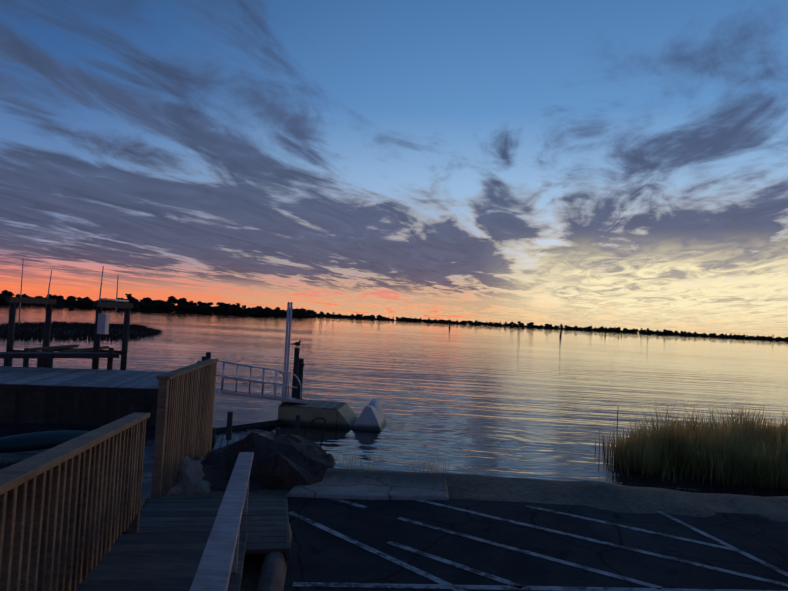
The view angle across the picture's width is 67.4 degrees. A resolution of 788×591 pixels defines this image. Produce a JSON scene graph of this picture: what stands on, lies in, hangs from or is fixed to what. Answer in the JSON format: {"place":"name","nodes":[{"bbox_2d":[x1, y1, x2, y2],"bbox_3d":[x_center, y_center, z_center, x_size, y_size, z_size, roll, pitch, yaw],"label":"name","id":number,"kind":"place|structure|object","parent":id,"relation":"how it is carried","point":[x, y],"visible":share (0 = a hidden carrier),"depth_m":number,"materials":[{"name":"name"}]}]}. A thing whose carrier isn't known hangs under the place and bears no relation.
{"place":"outdoors","nodes":[
{"label":"outdoors","id":0,"kind":"place"},
{"bbox_2d":[214,435,238,449],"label":"dock planks","id":1,"kind":"object","parent":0,"point":[218,443],"visible":0.42,"depth_m":14.79,"materials":[{"name":"grey wood"}]},
{"bbox_2d":[0,303,787,496],"bbox_3d":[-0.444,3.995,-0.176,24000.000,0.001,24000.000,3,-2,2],"label":"water","id":2,"kind":"structure","parent":0,"point":[521,402],"depth_m":41.72,"materials":[{"name":"blue liquid"}]},
{"bbox_2d":[1,326,158,335],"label":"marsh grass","id":3,"kind":"structure","parent":2,"relation":"in","point":[73,331],"depth_m":78.67,"materials":[{"name":"green plant"}]},
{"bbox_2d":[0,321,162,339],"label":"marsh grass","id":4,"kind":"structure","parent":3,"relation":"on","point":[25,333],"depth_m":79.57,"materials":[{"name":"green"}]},
{"bbox_2d":[3,302,210,369],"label":"pilings","id":5,"kind":"object","parent":2,"relation":"in","point":[45,362],"visible":0.29,"depth_m":25.91,"materials":[{"name":"brown wood"}]},
{"bbox_2d":[0,296,132,358],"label":"boat lift beams","id":6,"kind":"structure","parent":5,"relation":"on","point":[66,351],"depth_m":25.73,"materials":[{"name":"brown wood"}]},
{"bbox_2d":[18,259,128,333],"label":"boat lift poles","id":7,"kind":"object","parent":6,"relation":"on","point":[103,324],"visible":0.9,"depth_m":26.25,"materials":[{"name":"metal"}]},
{"bbox_2d":[211,411,299,448],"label":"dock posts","id":8,"kind":"object","parent":2,"relation":"in","point":[229,429],"visible":0.48,"depth_m":18.23,"materials":[{"name":"black wood"}]},
{"bbox_2d":[282,302,293,402],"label":"guide poles","id":9,"kind":"object","parent":2,"relation":"in","point":[287,340],"visible":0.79,"depth_m":22.47,"materials":[{"name":"plastic"}]},
{"bbox_2d":[291,348,304,398],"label":"dock piles","id":10,"kind":"object","parent":2,"relation":"in","point":[298,365],"visible":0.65,"depth_m":24.95,"materials":[{"name":"brown wood"}]},
{"bbox_2d":[290,340,301,347],"bbox_3d":[-4.129,2.049,25.040,0.532,0.335,0.161,3,-2,2],"label":"bird","id":11,"kind":"object","parent":10,"relation":"on","point":[297,344],"visible":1,"depth_m":25.00},
{"bbox_2d":[303,418,325,446],"bbox_3d":[-2.448,4.410,17.941,0.698,1.421,0.050,3,-2,2],"label":"bent pipe","id":12,"kind":"object","parent":2,"relation":"in","point":[322,432],"visible":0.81,"depth_m":17.94,"materials":[{"name":"black metal"}]},
{"bbox_2d":[278,398,357,428],"bbox_3d":[-2.784,4.557,22.334,2.755,1.040,1.819,3,-2,6],"label":"floating dock","id":13,"kind":"object","parent":2,"relation":"on","point":[334,414],"visible":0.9,"depth_m":21.51,"materials":[{"name":"beige plastic"}]},
{"bbox_2d":[215,361,308,403],"bbox_3d":[-4.787,3.133,21.254,3.534,1.616,1.000,5,-3,-43],"label":"gangway","id":14,"kind":"object","parent":13,"relation":"on","point":[249,394],"visible":0.81,"depth_m":20.95,"materials":[{"name":"silver metal"}]},
{"bbox_2d":[352,399,386,430],"bbox_3d":[-0.896,4.572,22.128,1.080,1.191,1.759,3,-2,6],"label":"buoy","id":15,"kind":"object","parent":2,"relation":"on","point":[371,417],"visible":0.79,"depth_m":21.28,"materials":[{"name":"white plastic"}]},
{"bbox_2d":[0,423,787,590],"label":"terrain","id":16,"kind":"structure","parent":0,"point":[617,497],"depth_m":7.53,"materials":[{"name":"grey concrete"}]},
{"bbox_2d":[0,430,89,452],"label":"kayak","id":17,"kind":"object","parent":16,"relation":"on","point":[32,441],"visible":0.83,"depth_m":14.82,"materials":[{"name":"teal plastic"}]},
{"bbox_2d":[0,384,157,425],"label":"dock side wall","id":18,"kind":"structure","parent":16,"relation":"on","point":[99,406],"depth_m":19.26,"materials":[{"name":"brown wood"}]},
{"bbox_2d":[0,366,166,388],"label":"platform deck","id":19,"kind":"structure","parent":18,"relation":"on","point":[14,375],"depth_m":21.49,"materials":[{"name":"grey wood"}]},
{"bbox_2d":[76,497,290,590],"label":"ramp deck","id":20,"kind":"structure","parent":16,"relation":"on","point":[163,548],"depth_m":4.59,"materials":[{"name":"wood"}]},
{"bbox_2d":[0,413,149,590],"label":"ramp rail","id":21,"kind":"object","parent":20,"relation":"on","point":[70,512],"visible":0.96,"depth_m":3.30,"materials":[{"name":"brown wood"}]},
{"bbox_2d":[189,452,253,590],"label":"ramp rail","id":22,"kind":"object","parent":20,"relation":"on","point":[217,566],"visible":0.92,"depth_m":3.10,"materials":[{"name":"grey wood"}]},
{"bbox_2d":[151,359,218,497],"bbox_3d":[-2.607,1.840,7.477,0.140,1.889,2.558,3,-2,-5],"label":"picket panel","id":23,"kind":"object","parent":16,"relation":"on","point":[185,411],"visible":0.81,"depth_m":6.88,"materials":[{"name":"brown wood"}]},
{"bbox_2d":[163,456,210,496],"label":"light rocks","id":24,"kind":"object","parent":16,"relation":"on","point":[191,474],"visible":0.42,"depth_m":6.85,"materials":[{"name":"stone"}]},
{"bbox_2d":[200,432,334,491],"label":"dark rocks","id":25,"kind":"object","parent":16,"relation":"on","point":[286,462],"visible":0.52,"depth_m":7.36,"materials":[{"name":"grey stone"}]},
{"bbox_2d":[286,472,448,499],"bbox_3d":[-0.278,2.516,7.426,1.934,0.319,1.318,3,-2,2],"label":"concrete apron","id":26,"kind":"object","parent":16,"relation":"on","point":[368,485],"visible":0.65,"depth_m":7.25,"materials":[{"name":"grey concrete"}]},
{"bbox_2d":[320,449,476,474],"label":"grass tufts","id":27,"kind":"object","parent":16,"relation":"on","point":[361,463],"visible":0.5,"depth_m":9.08,"materials":[{"name":"brown plant"}]},
{"bbox_2d":[283,490,787,590],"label":"parking lot","id":28,"kind":"structure","parent":16,"relation":"on","point":[317,554],"depth_m":5.67,"materials":[{"name":"grey asphalt"}]},
{"bbox_2d":[255,523,291,590],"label":"wooden post","id":29,"kind":"object","parent":28,"relation":"on","point":[272,573],"visible":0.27,"depth_m":4.57,"materials":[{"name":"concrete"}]},
{"bbox_2d":[288,498,787,590],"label":"parking lines","id":30,"kind":"object","parent":28,"relation":"on","point":[442,584],"visible":0.98,"depth_m":5.27,"materials":[{"name":"paint"}]},
{"bbox_2d":[0,302,787,341],"bbox_3d":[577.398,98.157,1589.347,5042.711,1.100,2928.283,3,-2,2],"label":"land","id":31,"kind":"structure","parent":0,"point":[350,318],"depth_m":735.87,"materials":[{"name":"black plant"}]},
{"bbox_2d":[0,290,787,340],"bbox_3d":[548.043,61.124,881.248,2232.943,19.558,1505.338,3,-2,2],"label":"distant treeline","id":32,"kind":"object","parent":31,"relation":"on","point":[148,303],"visible":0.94,"depth_m":726.95,"materials":[{"name":"green plant"}]},
{"bbox_2d":[0,0,787,337],"label":"sky","id":33,"kind":"structure","parent":0,"point":[623,164],"materials":[{"name":"blue"}]},
{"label":"marsh mud","id":34,"kind":"object","parent":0,"visible":0},
{"bbox_2d":[595,398,787,488],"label":"marsh grass","id":35,"kind":"structure","parent":34,"relation":"on","point":[736,453],"depth_m":17.50,"materials":[{"name":"green plant"}]}
]}

